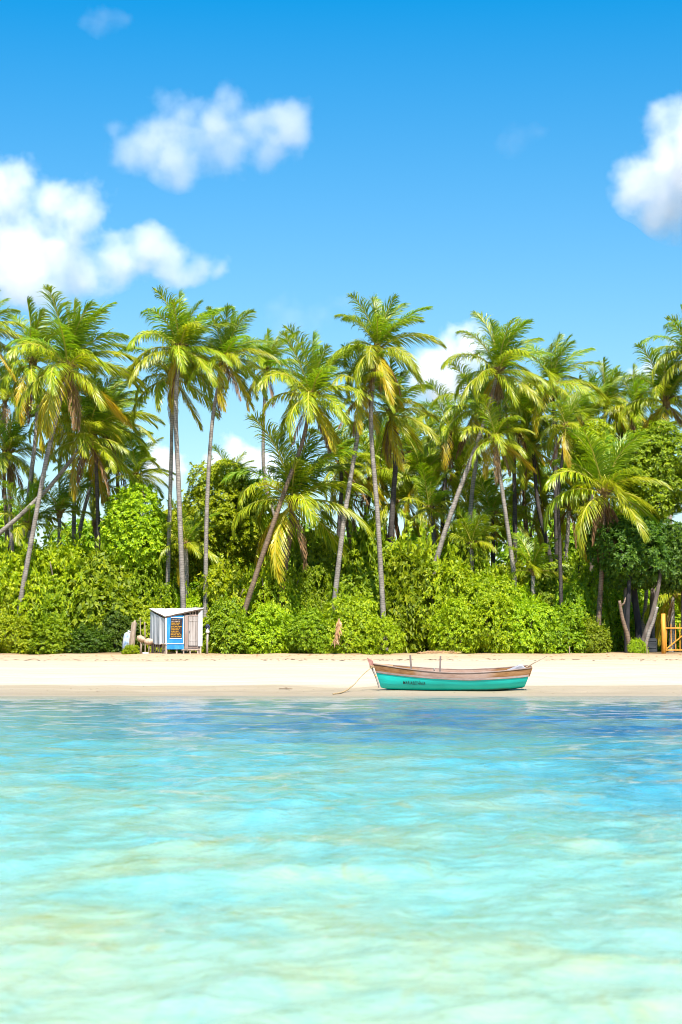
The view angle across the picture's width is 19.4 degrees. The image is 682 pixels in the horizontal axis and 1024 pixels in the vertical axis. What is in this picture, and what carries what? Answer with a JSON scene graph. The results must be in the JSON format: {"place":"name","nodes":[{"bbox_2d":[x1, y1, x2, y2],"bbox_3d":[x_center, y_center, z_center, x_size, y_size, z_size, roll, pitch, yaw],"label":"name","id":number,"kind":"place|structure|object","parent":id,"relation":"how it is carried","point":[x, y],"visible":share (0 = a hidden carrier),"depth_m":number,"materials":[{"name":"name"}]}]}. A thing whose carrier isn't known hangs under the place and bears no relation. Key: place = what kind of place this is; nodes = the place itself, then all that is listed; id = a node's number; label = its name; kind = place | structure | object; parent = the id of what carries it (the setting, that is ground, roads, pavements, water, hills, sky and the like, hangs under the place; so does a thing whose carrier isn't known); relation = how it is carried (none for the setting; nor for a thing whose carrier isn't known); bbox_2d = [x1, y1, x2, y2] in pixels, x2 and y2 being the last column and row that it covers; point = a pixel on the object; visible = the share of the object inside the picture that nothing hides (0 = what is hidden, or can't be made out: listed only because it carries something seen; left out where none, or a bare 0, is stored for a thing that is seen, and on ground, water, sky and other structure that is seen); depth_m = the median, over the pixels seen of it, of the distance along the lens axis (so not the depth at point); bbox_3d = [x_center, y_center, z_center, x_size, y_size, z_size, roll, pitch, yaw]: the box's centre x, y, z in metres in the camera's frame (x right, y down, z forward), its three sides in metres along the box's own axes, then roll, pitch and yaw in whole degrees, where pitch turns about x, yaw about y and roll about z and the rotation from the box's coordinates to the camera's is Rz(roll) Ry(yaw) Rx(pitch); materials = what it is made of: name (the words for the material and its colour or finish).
{"place":"outdoors","nodes":[
{"label":"outdoors","id":0,"kind":"place"},
{"bbox_2d":[0,696,681,1023],"bbox_3d":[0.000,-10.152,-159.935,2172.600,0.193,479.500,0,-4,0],"label":"water","id":1,"kind":"structure","parent":0,"point":[340,859],"depth_m":14.53,"materials":[{"name":"liquid"}]},
{"bbox_2d":[0,651,681,695],"bbox_3d":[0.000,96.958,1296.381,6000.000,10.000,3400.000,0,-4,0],"label":"ground","id":2,"kind":"structure","parent":0,"point":[621,673],"depth_m":90.82,"materials":[{"name":"sand"}]},
{"bbox_2d":[0,290,29,381],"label":"coconut palm","id":3,"kind":"object","parent":2,"relation":"on","point":[6,322],"visible":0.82,"depth_m":118.63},
{"bbox_2d":[0,567,37,650],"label":"shrub","id":4,"kind":"object","parent":2,"relation":"on","point":[9,597],"visible":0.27,"depth_m":113.20,"materials":[{"name":"green plant"}]},
{"bbox_2d":[0,608,38,653],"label":"shrub","id":5,"kind":"object","parent":2,"relation":"on","point":[8,640],"visible":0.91,"depth_m":110.05,"materials":[{"name":"green plant"}]},
{"bbox_2d":[0,352,45,554],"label":"coconut palm","id":6,"kind":"object","parent":2,"relation":"on","point":[5,395],"visible":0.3,"depth_m":126.31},
{"bbox_2d":[0,408,63,572],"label":"coconut palm","id":7,"kind":"object","parent":2,"relation":"on","point":[15,436],"visible":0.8,"depth_m":122.19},
{"bbox_2d":[0,517,68,641],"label":"shrub","id":8,"kind":"object","parent":2,"relation":"on","point":[16,562],"visible":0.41,"depth_m":114.38,"materials":[{"name":"green plant"}]},
{"bbox_2d":[0,475,79,545],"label":"coconut palm","id":9,"kind":"object","parent":2,"relation":"on","point":[27,516],"visible":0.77,"depth_m":117.83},
{"bbox_2d":[0,296,93,571],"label":"coconut palm","id":10,"kind":"object","parent":2,"relation":"on","point":[29,375],"visible":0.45,"depth_m":119.25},
{"bbox_2d":[22,613,73,654],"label":"shrub","id":11,"kind":"object","parent":2,"relation":"on","point":[53,631],"visible":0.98,"depth_m":109.44,"materials":[{"name":"green plant"}]},
{"bbox_2d":[21,568,85,646],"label":"shrub","id":12,"kind":"object","parent":2,"relation":"on","point":[58,605],"visible":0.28,"depth_m":113.22,"materials":[{"name":"green plant"}]},
{"bbox_2d":[18,457,109,547],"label":"coconut palm","id":13,"kind":"object","parent":2,"relation":"on","point":[61,494],"visible":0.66,"depth_m":118.65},
{"bbox_2d":[23,527,116,627],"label":"shrub","id":14,"kind":"object","parent":2,"relation":"on","point":[57,562],"visible":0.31,"depth_m":114.70,"materials":[{"name":"green plant"}]},
{"bbox_2d":[0,380,147,535],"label":"coconut palm","id":15,"kind":"object","parent":2,"relation":"on","point":[85,450],"visible":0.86,"depth_m":116.11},
{"bbox_2d":[28,367,121,545],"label":"coconut palm","id":16,"kind":"object","parent":2,"relation":"on","point":[59,429],"visible":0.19,"depth_m":121.25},
{"bbox_2d":[4,284,149,647],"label":"coconut palm","id":17,"kind":"object","parent":2,"relation":"on","point":[73,350],"visible":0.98,"depth_m":113.28,"materials":[{"name":"plant"}]},
{"bbox_2d":[64,622,114,653],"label":"shrub","id":18,"kind":"object","parent":2,"relation":"on","point":[86,639],"visible":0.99,"depth_m":110.44,"materials":[{"name":"green plant"}]},
{"bbox_2d":[52,448,139,553],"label":"coconut palm","id":19,"kind":"object","parent":2,"relation":"on","point":[92,504],"visible":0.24,"depth_m":125.97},
{"bbox_2d":[54,369,146,552],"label":"coconut palm","id":20,"kind":"object","parent":2,"relation":"on","point":[115,438],"visible":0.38,"depth_m":117.32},
{"bbox_2d":[63,535,149,650],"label":"shrub","id":21,"kind":"object","parent":2,"relation":"on","point":[114,585],"visible":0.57,"depth_m":114.07,"materials":[{"name":"green plant"}]},
{"bbox_2d":[72,376,165,538],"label":"coconut palm","id":22,"kind":"object","parent":2,"relation":"on","point":[146,416],"visible":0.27,"depth_m":122.71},
{"bbox_2d":[94,603,146,652],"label":"shrub","id":23,"kind":"object","parent":2,"relation":"on","point":[123,625],"visible":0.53,"depth_m":112.38,"materials":[{"name":"green plant"}]},
{"bbox_2d":[84,410,160,547],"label":"coconut palm","id":24,"kind":"object","parent":2,"relation":"on","point":[118,474],"visible":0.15,"depth_m":126.28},
{"bbox_2d":[98,479,166,585],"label":"broadleaf tree","id":25,"kind":"object","parent":2,"relation":"on","point":[128,506],"visible":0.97,"depth_m":115.56,"materials":[{"name":"green plant"}]},
{"bbox_2d":[104,433,175,574],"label":"coconut palm","id":26,"kind":"object","parent":2,"relation":"on","point":[141,458],"visible":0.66,"depth_m":123.14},
{"bbox_2d":[124,535,179,645],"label":"shrub","id":27,"kind":"object","parent":2,"relation":"on","point":[151,582],"visible":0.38,"depth_m":115.42,"materials":[{"name":"green plant"}]},
{"bbox_2d":[130,589,179,651],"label":"shrub","id":28,"kind":"object","parent":2,"relation":"on","point":[143,613],"visible":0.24,"depth_m":113.98,"materials":[{"name":"green plant"}]},
{"bbox_2d":[114,311,230,608],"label":"coconut palm","id":29,"kind":"object","parent":2,"relation":"on","point":[161,379],"visible":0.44,"depth_m":116.31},
{"bbox_2d":[149,608,202,653],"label":"beach kiosk","id":30,"kind":"object","parent":2,"relation":"on","point":[176,628],"visible":0.97,"depth_m":109.04,"materials":[{"name":"blue paint"}]},
{"bbox_2d":[143,502,208,601],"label":"broadleaf tree","id":31,"kind":"object","parent":2,"relation":"on","point":[194,569],"visible":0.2,"depth_m":126.05,"materials":[{"name":"green plant"}]},
{"bbox_2d":[126,284,240,651],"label":"coconut palm","id":32,"kind":"object","parent":2,"relation":"on","point":[181,335],"visible":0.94,"depth_m":113.30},
{"bbox_2d":[147,498,223,597],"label":"coconut palm","id":33,"kind":"object","parent":2,"relation":"on","point":[189,533],"visible":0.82,"depth_m":115.99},
{"bbox_2d":[175,456,265,572],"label":"broadleaf tree","id":34,"kind":"object","parent":2,"relation":"on","point":[220,539],"visible":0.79,"depth_m":125.30,"materials":[{"name":"green plant"}]},
{"bbox_2d":[185,551,272,650],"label":"shrub","id":35,"kind":"object","parent":2,"relation":"on","point":[219,581],"visible":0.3,"depth_m":114.09,"materials":[{"name":"green plant"}]},
{"bbox_2d":[202,590,257,653],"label":"shrub","id":36,"kind":"object","parent":2,"relation":"on","point":[225,631],"visible":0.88,"depth_m":109.83,"materials":[{"name":"green plant"}]},
{"bbox_2d":[184,303,281,651],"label":"coconut palm","id":37,"kind":"object","parent":2,"relation":"on","point":[228,340],"visible":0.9,"depth_m":113.98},
{"bbox_2d":[232,471,283,572],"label":"broadleaf tree","id":38,"kind":"object","parent":2,"relation":"on","point":[254,499],"visible":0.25,"depth_m":126.43,"materials":[{"name":"green plant"}]},
{"bbox_2d":[233,598,297,653],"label":"shrub","id":39,"kind":"object","parent":2,"relation":"on","point":[272,629],"visible":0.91,"depth_m":109.77,"materials":[{"name":"green plant"}]},
{"bbox_2d":[224,328,306,558],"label":"coconut palm","id":40,"kind":"object","parent":2,"relation":"on","point":[260,360],"visible":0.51,"depth_m":121.45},
{"bbox_2d":[238,554,325,652],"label":"shrub","id":41,"kind":"object","parent":2,"relation":"on","point":[270,586],"visible":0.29,"depth_m":113.62,"materials":[{"name":"green plant"}]},
{"bbox_2d":[221,410,375,606],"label":"coconut palm","id":42,"kind":"object","parent":2,"relation":"on","point":[302,478],"visible":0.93,"depth_m":113.80,"materials":[{"name":"plant"}]},
{"bbox_2d":[276,602,335,653],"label":"shrub","id":43,"kind":"object","parent":2,"relation":"on","point":[305,644],"visible":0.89,"depth_m":109.72,"materials":[{"name":"green plant"}]},
{"bbox_2d":[243,322,372,614],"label":"coconut palm","id":44,"kind":"object","parent":2,"relation":"on","point":[314,382],"visible":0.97,"depth_m":112.71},
{"bbox_2d":[283,557,341,636],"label":"shrub","id":45,"kind":"object","parent":2,"relation":"on","point":[309,589],"visible":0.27,"depth_m":114.12,"materials":[{"name":"green plant"}]},
{"bbox_2d":[281,514,365,606],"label":"shrub","id":46,"kind":"object","parent":2,"relation":"on","point":[319,552],"visible":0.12,"depth_m":116.86,"materials":[{"name":"green plant"}]},
{"bbox_2d":[0,500,680,639],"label":"woodland","id":47,"kind":"object","parent":2,"relation":"on","point":[87,528],"visible":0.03,"depth_m":138.03,"materials":[{"name":"green plant"}]},
{"bbox_2d":[307,417,387,536],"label":"coconut palm","id":48,"kind":"object","parent":2,"relation":"on","point":[338,476],"visible":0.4,"depth_m":124.32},
{"bbox_2d":[316,584,386,653],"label":"shrub","id":49,"kind":"object","parent":2,"relation":"on","point":[342,612],"visible":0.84,"depth_m":109.94,"materials":[{"name":"green plant"}]},
{"bbox_2d":[311,447,398,547],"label":"coconut palm","id":50,"kind":"object","parent":2,"relation":"on","point":[354,523],"visible":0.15,"depth_m":129.18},
{"bbox_2d":[315,559,399,644],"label":"shrub","id":51,"kind":"object","parent":2,"relation":"on","point":[368,591],"visible":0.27,"depth_m":113.95,"materials":[{"name":"green plant"}]},
{"bbox_2d":[341,499,394,638],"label":"shrub","id":52,"kind":"object","parent":2,"relation":"on","point":[363,544],"visible":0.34,"depth_m":115.31,"materials":[{"name":"green plant"}]},
{"bbox_2d":[331,340,406,630],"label":"coconut palm","id":53,"kind":"object","parent":2,"relation":"on","point":[361,401],"visible":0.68,"depth_m":113.07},
{"bbox_2d":[350,611,406,654],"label":"shrub","id":54,"kind":"object","parent":2,"relation":"on","point":[387,627],"visible":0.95,"depth_m":109.64,"materials":[{"name":"green plant"}]},
{"bbox_2d":[343,426,415,532],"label":"coconut palm","id":55,"kind":"object","parent":2,"relation":"on","point":[377,448],"visible":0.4,"depth_m":126.20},
{"bbox_2d":[325,290,447,650],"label":"coconut palm","id":56,"kind":"object","parent":2,"relation":"on","point":[378,320],"visible":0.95,"depth_m":113.00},
{"bbox_2d":[346,358,440,553],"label":"coconut palm","id":57,"kind":"object","parent":2,"relation":"on","point":[390,442],"visible":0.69,"depth_m":117.12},
{"bbox_2d":[350,457,439,543],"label":"coconut palm","id":58,"kind":"object","parent":2,"relation":"on","point":[400,493],"visible":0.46,"depth_m":125.89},
{"bbox_2d":[371,533,445,652],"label":"shrub","id":59,"kind":"object","parent":2,"relation":"on","point":[401,587],"visible":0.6,"depth_m":113.18,"materials":[{"name":"green plant"}]},
{"bbox_2d":[376,406,445,540],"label":"coconut palm","id":60,"kind":"object","parent":2,"relation":"on","point":[406,442],"visible":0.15,"depth_m":128.44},
{"bbox_2d":[383,518,460,624],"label":"shrub","id":61,"kind":"object","parent":2,"relation":"on","point":[422,540],"visible":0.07,"depth_m":116.38,"materials":[{"name":"green plant"}]},
{"bbox_2d":[390,426,468,536],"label":"coconut palm","id":62,"kind":"object","parent":2,"relation":"on","point":[430,463],"visible":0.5,"depth_m":125.19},
{"bbox_2d":[396,462,475,546],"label":"coconut palm","id":63,"kind":"object","parent":2,"relation":"on","point":[429,496],"visible":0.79,"depth_m":121.95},
{"bbox_2d":[404,540,486,650],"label":"shrub","id":64,"kind":"object","parent":2,"relation":"on","point":[445,582],"visible":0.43,"depth_m":113.16,"materials":[{"name":"green plant"}]},
{"bbox_2d":[367,655,531,690],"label":"fishing boat","id":65,"kind":"object","parent":2,"relation":"on","point":[397,677],"visible":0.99,"depth_m":79.13,"materials":[{"name":"teal wood"}]},
{"bbox_2d":[411,378,489,558],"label":"coconut palm","id":66,"kind":"object","parent":2,"relation":"on","point":[447,448],"visible":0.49,"depth_m":124.40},
{"bbox_2d":[426,593,482,653],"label":"shrub","id":67,"kind":"object","parent":2,"relation":"on","point":[448,623],"visible":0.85,"depth_m":109.86,"materials":[{"name":"green plant"}]},
{"bbox_2d":[443,517,492,595],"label":"shrub","id":68,"kind":"object","parent":2,"relation":"on","point":[464,549],"visible":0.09,"depth_m":115.49,"materials":[{"name":"green plant"}]},
{"bbox_2d":[436,506,505,571],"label":"coconut palm","id":69,"kind":"object","parent":2,"relation":"on","point":[475,534],"visible":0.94,"depth_m":115.38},
{"bbox_2d":[435,422,506,546],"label":"coconut palm","id":70,"kind":"object","parent":2,"relation":"on","point":[454,490],"visible":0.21,"depth_m":128.23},
{"bbox_2d":[427,459,521,560],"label":"coconut palm","id":71,"kind":"object","parent":2,"relation":"on","point":[467,493],"visible":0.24,"depth_m":126.82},
{"bbox_2d":[431,359,525,551],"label":"coconut palm","id":72,"kind":"object","parent":2,"relation":"on","point":[457,415],"visible":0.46,"depth_m":119.42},
{"bbox_2d":[452,580,521,652],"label":"shrub","id":73,"kind":"object","parent":2,"relation":"on","point":[496,616],"visible":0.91,"depth_m":109.72,"materials":[{"name":"green plant"}]},
{"bbox_2d":[451,560,528,642],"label":"shrub","id":74,"kind":"object","parent":2,"relation":"on","point":[482,581],"visible":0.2,"depth_m":113.25,"materials":[{"name":"green plant"}]},
{"bbox_2d":[433,310,555,573],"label":"coconut palm","id":75,"kind":"object","parent":2,"relation":"on","point":[500,354],"visible":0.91,"depth_m":115.42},
{"bbox_2d":[455,465,538,567],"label":"coconut palm","id":76,"kind":"object","parent":2,"relation":"on","point":[489,497],"visible":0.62,"depth_m":123.05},
{"bbox_2d":[459,394,537,586],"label":"coconut palm","id":77,"kind":"object","parent":2,"relation":"on","point":[497,432],"visible":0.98,"depth_m":114.76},
{"bbox_2d":[491,545,536,592],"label":"shrub","id":78,"kind":"object","parent":2,"relation":"on","point":[504,567],"visible":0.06,"depth_m":119.12,"materials":[{"name":"green plant"}]},
{"bbox_2d":[483,374,560,568],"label":"coconut palm","id":79,"kind":"object","parent":2,"relation":"on","point":[523,397],"visible":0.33,"depth_m":121.14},
{"bbox_2d":[500,578,544,645],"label":"shrub","id":80,"kind":"object","parent":2,"relation":"on","point":[522,590],"visible":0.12,"depth_m":112.98,"materials":[{"name":"green plant"}]},
{"bbox_2d":[486,440,564,564],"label":"coconut palm","id":81,"kind":"object","parent":2,"relation":"on","point":[541,494],"visible":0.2,"depth_m":127.05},
{"bbox_2d":[489,593,563,653],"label":"shrub","id":82,"kind":"object","parent":2,"relation":"on","point":[532,611],"visible":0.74,"depth_m":109.61,"materials":[{"name":"green plant"}]},
{"bbox_2d":[504,532,574,621],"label":"coconut palm","id":83,"kind":"object","parent":2,"relation":"on","point":[531,568],"visible":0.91,"depth_m":113.94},
{"bbox_2d":[501,402,581,569],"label":"coconut palm","id":84,"kind":"object","parent":2,"relation":"on","point":[522,475],"visible":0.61,"depth_m":121.24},
{"bbox_2d":[502,455,589,564],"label":"coconut palm","id":85,"kind":"object","parent":2,"relation":"on","point":[542,506],"visible":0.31,"depth_m":125.90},
{"bbox_2d":[517,546,583,608],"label":"shrub","id":86,"kind":"object","parent":2,"relation":"on","point":[546,588],"visible":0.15,"depth_m":118.18,"materials":[{"name":"green plant"}]},
{"bbox_2d":[529,599,591,653],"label":"shrub","id":87,"kind":"object","parent":2,"relation":"on","point":[565,625],"visible":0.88,"depth_m":109.55,"materials":[{"name":"green plant"}]},
{"bbox_2d":[512,333,609,581],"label":"coconut palm","id":88,"kind":"object","parent":2,"relation":"on","point":[553,368],"visible":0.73,"depth_m":119.37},
{"bbox_2d":[537,472,597,573],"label":"coconut palm","id":89,"kind":"object","parent":2,"relation":"on","point":[567,520],"visible":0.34,"depth_m":123.18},
{"bbox_2d":[534,386,607,604],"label":"coconut palm","id":90,"kind":"object","parent":2,"relation":"on","point":[567,416],"visible":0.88,"depth_m":113.36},
{"bbox_2d":[550,569,617,651],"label":"shrub","id":91,"kind":"object","parent":2,"relation":"on","point":[578,592],"visible":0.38,"depth_m":113.72,"materials":[{"name":"green plant"}]},
{"bbox_2d":[551,375,622,577],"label":"coconut palm","id":92,"kind":"object","parent":2,"relation":"on","point":[588,404],"visible":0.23,"depth_m":125.29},
{"bbox_2d":[560,415,617,597],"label":"broadleaf tree","id":93,"kind":"object","parent":2,"relation":"on","point":[599,429],"visible":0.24,"depth_m":121.93,"materials":[{"name":"green plant"}]},
{"bbox_2d":[562,549,618,651],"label":"shrub","id":94,"kind":"object","parent":2,"relation":"on","point":[607,592],"visible":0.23,"depth_m":120.25,"materials":[{"name":"green plant"}]},
{"bbox_2d":[568,612,612,652],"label":"shrub","id":95,"kind":"object","parent":2,"relation":"on","point":[601,634],"visible":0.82,"depth_m":109.78,"materials":[{"name":"green plant"}]},
{"bbox_2d":[543,425,674,641],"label":"coconut palm","id":96,"kind":"object","parent":2,"relation":"on","point":[607,470],"visible":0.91,"depth_m":112.41,"materials":[{"name":"plant"}]},
{"bbox_2d":[572,357,646,603],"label":"coconut palm","id":97,"kind":"object","parent":2,"relation":"on","point":[607,377],"visible":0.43,"depth_m":127.52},
{"bbox_2d":[584,513,681,633],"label":"broadleaf tree","id":98,"kind":"object","parent":2,"relation":"on","point":[630,551],"visible":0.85,"depth_m":111.53,"materials":[{"name":"green plant"}]},
{"bbox_2d":[610,602,655,650],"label":"shrub","id":99,"kind":"object","parent":2,"relation":"on","point":[618,626],"visible":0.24,"depth_m":122.57,"materials":[{"name":"green plant"}]},
{"bbox_2d":[631,565,641,647],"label":"bare trunk","id":100,"kind":"object","parent":2,"relation":"on","point":[637,619],"visible":0.69,"depth_m":112.75,"materials":[{"name":"brown plant"}]},
{"bbox_2d":[600,361,679,637],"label":"coconut palm","id":101,"kind":"object","parent":2,"relation":"on","point":[634,388],"visible":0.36,"depth_m":126.50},
{"bbox_2d":[611,340,681,651],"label":"coconut palm","id":102,"kind":"object","parent":2,"relation":"on","point":[660,414],"visible":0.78,"depth_m":120.44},
{"bbox_2d":[615,417,681,641],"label":"broadleaf tree","id":103,"kind":"object","parent":2,"relation":"on","point":[659,460],"visible":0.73,"depth_m":115.02,"materials":[{"name":"green plant"}]},
{"bbox_2d":[640,304,681,406],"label":"coconut palm","id":104,"kind":"object","parent":2,"relation":"on","point":[674,323],"visible":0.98,"depth_m":118.70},
{"bbox_2d":[643,589,680,651],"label":"coconut palm","id":105,"kind":"object","parent":2,"relation":"on","point":[671,605],"visible":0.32,"depth_m":117.83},
{"bbox_2d":[644,519,681,651],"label":"broadleaf tree","id":106,"kind":"object","parent":2,"relation":"on","point":[675,529],"visible":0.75,"depth_m":111.58,"materials":[{"name":"green plant"}]},
{"bbox_2d":[661,614,681,653],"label":"gate","id":107,"kind":"structure","parent":2,"relation":"on","point":[664,647],"depth_m":109.24,"materials":[{"name":"orange paint"}]},
{"bbox_2d":[0,0,681,566],"label":"sky","id":108,"kind":"structure","parent":0,"point":[505,160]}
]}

